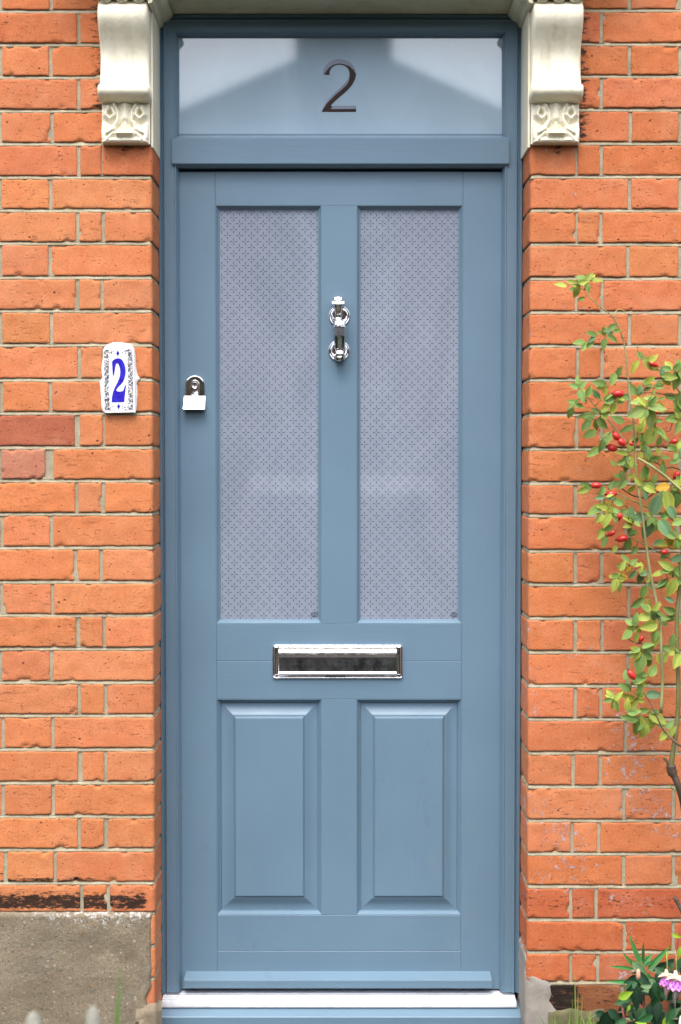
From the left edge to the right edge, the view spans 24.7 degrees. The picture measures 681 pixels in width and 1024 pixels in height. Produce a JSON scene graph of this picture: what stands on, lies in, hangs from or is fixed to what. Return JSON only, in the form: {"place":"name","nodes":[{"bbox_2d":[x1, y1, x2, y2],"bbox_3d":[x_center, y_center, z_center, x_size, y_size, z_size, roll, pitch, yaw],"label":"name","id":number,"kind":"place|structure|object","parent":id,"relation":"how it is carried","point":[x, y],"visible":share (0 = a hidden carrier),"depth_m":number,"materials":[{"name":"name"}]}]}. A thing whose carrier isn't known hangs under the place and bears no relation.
{"place":"outdoors","nodes":[
{"label":"outdoors","id":0,"kind":"place"},
{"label":"garden path","id":1,"kind":"structure","parent":0,"visible":0},
{"bbox_2d":[25,1011,41,1023],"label":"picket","id":2,"kind":"object","parent":1,"relation":"on","point":[33,1017],"visible":1,"depth_m":2.22,"materials":[{"name":"white wood"}]},
{"bbox_2d":[85,1006,100,1023],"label":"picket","id":3,"kind":"object","parent":1,"relation":"on","point":[92,1016],"visible":1,"depth_m":2.22,"materials":[{"name":"white wood"}]},
{"bbox_2d":[115,966,120,1023],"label":"grass blade","id":4,"kind":"object","parent":1,"relation":"on","point":[117,1017],"depth_m":2.23,"materials":[{"name":"green plant"}]},
{"bbox_2d":[538,990,631,1023],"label":"grass","id":5,"kind":"structure","parent":1,"relation":"on","point":[576,1021],"depth_m":3.38,"materials":[{"name":"green plant"}]},
{"bbox_2d":[606,935,668,1007],"bbox_3d":[0.624,1.018,3.292,0.134,0.247,0.046,0,2,0],"label":"narrow leaved shrub","id":6,"kind":"object","parent":1,"relation":"on","point":[644,960],"visible":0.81,"depth_m":3.29,"materials":[{"name":"green plant"}]},
{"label":"ground","id":7,"kind":"structure","parent":0,"visible":0},
{"bbox_2d":[0,0,163,1023],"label":"brick wall","id":8,"kind":"structure","parent":7,"relation":"on","point":[80,769],"depth_m":3.41,"materials":[{"name":"brick"}]},
{"bbox_2d":[100,342,139,412],"bbox_3d":[-0.481,-0.293,3.389,0.088,0.154,0.019,0,2,0],"label":"house number tile","id":9,"kind":"object","parent":8,"relation":"attached to","point":[120,379],"visible":1,"depth_m":3.38,"materials":[{"name":"ceramic"}]},
{"bbox_2d":[97,0,172,158],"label":"corbel","id":10,"kind":"object","parent":8,"relation":"attached to","point":[128,89],"visible":1,"depth_m":3.34,"materials":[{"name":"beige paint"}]},
{"bbox_2d":[158,14,522,1023],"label":"door frame","id":11,"kind":"object","parent":8,"relation":"attached to","point":[340,92],"visible":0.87,"depth_m":3.52,"materials":[{"name":"blue paint"}]},
{"bbox_2d":[179,172,501,988],"bbox_3d":[0.000,0.165,3.555,0.738,1.875,0.094,0,2,0],"label":"door","id":12,"kind":"structure","parent":11,"relation":"attached to","point":[339,580],"depth_m":3.56,"materials":[{"name":"blue paint"}]},
{"bbox_2d":[168,0,512,13],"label":"door hood","id":13,"kind":"object","parent":8,"relation":"attached to","point":[340,6],"depth_m":3.45,"materials":[{"name":"paint"}]},
{"bbox_2d":[516,0,680,1023],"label":"brick wall","id":14,"kind":"structure","parent":7,"relation":"on","point":[600,847],"depth_m":3.41,"materials":[{"name":"brick"}]},
{"bbox_2d":[508,0,583,158],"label":"corbel","id":15,"kind":"object","parent":14,"relation":"attached to","point":[552,89],"visible":1,"depth_m":3.34,"materials":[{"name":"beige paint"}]},
{"bbox_2d":[553,273,680,916],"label":"rose bush","id":16,"kind":"object","parent":7,"relation":"on","point":[669,501],"visible":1,"depth_m":3.28,"materials":[{"name":"green plant"}]},
{"bbox_2d":[595,932,680,1023],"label":"fuchsia","id":17,"kind":"object","parent":7,"relation":"on","point":[653,1012],"visible":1,"depth_m":3.17,"materials":[{"name":"green plant"}]}
]}

